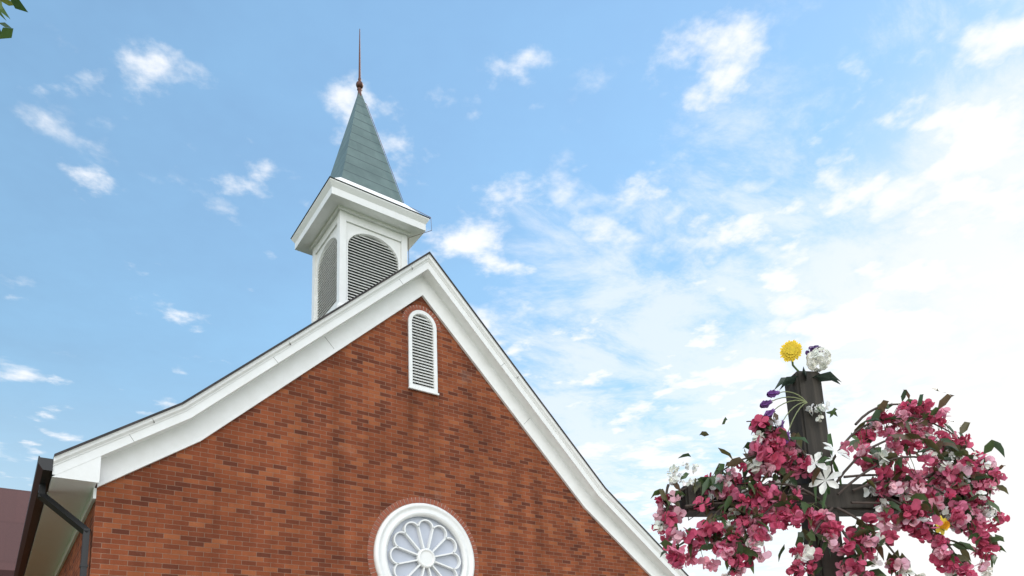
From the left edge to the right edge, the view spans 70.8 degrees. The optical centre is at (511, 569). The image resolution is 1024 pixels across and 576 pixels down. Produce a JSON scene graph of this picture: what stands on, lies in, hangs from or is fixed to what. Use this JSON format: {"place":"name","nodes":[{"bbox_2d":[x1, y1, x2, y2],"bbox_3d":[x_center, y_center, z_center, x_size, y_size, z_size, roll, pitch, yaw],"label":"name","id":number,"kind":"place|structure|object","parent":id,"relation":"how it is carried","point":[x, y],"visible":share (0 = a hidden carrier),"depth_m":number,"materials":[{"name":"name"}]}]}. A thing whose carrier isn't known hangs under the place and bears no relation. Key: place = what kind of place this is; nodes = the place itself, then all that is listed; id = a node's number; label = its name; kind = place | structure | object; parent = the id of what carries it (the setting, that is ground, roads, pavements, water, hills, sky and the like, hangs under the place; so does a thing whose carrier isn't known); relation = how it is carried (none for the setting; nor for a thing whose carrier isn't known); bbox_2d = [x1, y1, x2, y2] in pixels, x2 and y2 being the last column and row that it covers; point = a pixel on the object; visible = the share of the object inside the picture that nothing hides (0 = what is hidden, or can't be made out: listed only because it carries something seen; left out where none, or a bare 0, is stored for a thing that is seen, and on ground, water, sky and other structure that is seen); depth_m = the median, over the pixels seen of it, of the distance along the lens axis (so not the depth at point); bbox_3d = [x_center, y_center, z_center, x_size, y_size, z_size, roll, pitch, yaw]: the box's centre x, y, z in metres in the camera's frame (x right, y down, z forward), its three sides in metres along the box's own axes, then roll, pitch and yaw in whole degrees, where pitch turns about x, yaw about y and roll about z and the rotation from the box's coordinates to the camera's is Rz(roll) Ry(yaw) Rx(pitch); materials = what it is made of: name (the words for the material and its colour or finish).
{"place":"outdoors","nodes":[
{"label":"outdoors","id":0,"kind":"place"},
{"bbox_2d":[0,0,27,38],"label":"tree","id":1,"kind":"object","parent":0,"point":[6,32],"visible":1,"depth_m":2.92,"materials":[{"name":"green plant"}]},
{"bbox_2d":[0,0,1023,575],"label":"sky","id":2,"kind":"structure","parent":0,"point":[641,203],"materials":[{"name":"blue"}]},
{"bbox_2d":[651,340,1009,575],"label":"flower-covered cross","id":3,"kind":"object","parent":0,"point":[776,449],"depth_m":2.42,"materials":[{"name":"pink plant"}]},
{"label":"ground","id":4,"kind":"structure","parent":0,"visible":0},
{"bbox_2d":[58,296,648,575],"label":"church brick walls","id":5,"kind":"structure","parent":4,"relation":"on","point":[319,469],"depth_m":11.37,"materials":[{"name":"red brick"}]},
{"bbox_2d":[14,456,90,575],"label":"gutters and downspouts","id":6,"kind":"object","parent":5,"relation":"attached to","point":[40,497],"visible":1,"depth_m":9.17,"materials":[{"name":"black metal"}]},
{"bbox_2d":[24,254,686,575],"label":"fascia trim","id":7,"kind":"structure","parent":5,"relation":"attached to","point":[79,473],"depth_m":11.73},
{"bbox_2d":[130,266,529,440],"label":"church trim seams","id":8,"kind":"object","parent":7,"relation":"attached to","point":[332,346],"visible":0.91,"depth_m":11.51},
{"bbox_2d":[291,177,429,322],"bbox_3d":[-3.223,-5.869,15.195,2.200,3.820,2.200,6,-14,-35],"label":"steeple belfry","id":9,"kind":"object","parent":5,"relation":"on","point":[338,204],"visible":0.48,"depth_m":14.72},
{"bbox_2d":[316,236,336,319],"bbox_3d":[-3.756,-5.971,14.825,0.120,1.720,1.200,6,-14,-35],"label":"louvered vent","id":10,"kind":"object","parent":9,"relation":"on","point":[326,286],"visible":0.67,"depth_m":14.90,"materials":[{"name":"white paint"}]},
{"bbox_2d":[316,222,400,271],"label":"belfry panels","id":11,"kind":"object","parent":9,"relation":"on","point":[353,228],"visible":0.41,"depth_m":14.88,"materials":[{"name":"white paint"}]},
{"bbox_2d":[290,176,429,238],"bbox_3d":[-3.281,-7.326,15.482,2.230,0.014,2.230,6,-14,-35],"label":"steeple roof flashing","id":12,"kind":"object","parent":9,"relation":"attached to","point":[357,188],"visible":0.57,"depth_m":14.61,"materials":[{"name":"grey metal"}]},
{"bbox_2d":[330,93,402,202],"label":"steeple roof","id":13,"kind":"structure","parent":9,"relation":"on","point":[361,159],"depth_m":15.41,"materials":[{"name":"teal metal"}]},
{"bbox_2d":[356,29,362,95],"bbox_3d":[-3.446,-11.448,16.292,0.164,1.900,0.164,6,-14,-35],"label":"spire finial","id":14,"kind":"object","parent":13,"relation":"on","point":[359,84],"visible":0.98,"depth_m":16.18,"materials":[{"name":"brown metal"}]},
{"bbox_2d":[365,103,431,259],"bbox_3d":[-2.494,-7.701,15.514,1.607,6.285,0.188,-4,-11,9],"label":"steeple lightning cable","id":15,"kind":"object","parent":13,"relation":"attached to","point":[399,191],"visible":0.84,"depth_m":15.45,"materials":[{"name":"grey metal"}]},
{"bbox_2d":[346,232,399,300],"bbox_3d":[-2.842,-6.035,14.687,1.200,1.720,0.120,6,-14,-35],"label":"louvered vent","id":16,"kind":"object","parent":9,"relation":"on","point":[372,259],"visible":0.7,"depth_m":14.68,"materials":[{"name":"white paint"}]},
{"bbox_2d":[53,251,688,575],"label":"roof edge","id":17,"kind":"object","parent":5,"relation":"on","point":[236,370],"depth_m":11.59,"materials":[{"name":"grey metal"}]},
{"bbox_2d":[367,305,478,575],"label":"brick arch rings","id":18,"kind":"object","parent":5,"relation":"attached to","point":[406,313],"visible":1,"depth_m":12.07,"materials":[{"name":"red brick"}]},
{"bbox_2d":[367,305,478,575],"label":"mortar joints","id":19,"kind":"object","parent":5,"relation":"attached to","point":[412,502],"visible":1,"depth_m":11.83,"materials":[{"name":"red brick"}]},
{"bbox_2d":[408,310,438,395],"bbox_3d":[-1.573,-3.807,12.598,0.586,1.535,0.122,6,-14,-35],"label":"louvered vent","id":20,"kind":"object","parent":5,"relation":"attached to","point":[422,353],"visible":1,"depth_m":12.61,"materials":[{"name":"white paint"}]},
{"bbox_2d":[374,503,474,575],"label":"round window frame","id":21,"kind":"object","parent":5,"relation":"attached to","point":[426,556],"visible":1,"depth_m":11.88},
{"bbox_2d":[387,517,460,575],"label":"window glass","id":22,"kind":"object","parent":21,"relation":"in","point":[402,541],"depth_m":11.93,"materials":[{"name":"grey glass"}]},
{"bbox_3d":[-20.894,2.579,14.572,18.400,5.200,7.600,6,-14,-35],"label":"wing","id":23,"kind":"object","parent":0,"visible":0},
{"bbox_2d":[0,488,30,575],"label":"wing roof","id":24,"kind":"structure","parent":23,"relation":"on","point":[14,503],"depth_m":18.68,"materials":[{"name":"brown"}]}
]}

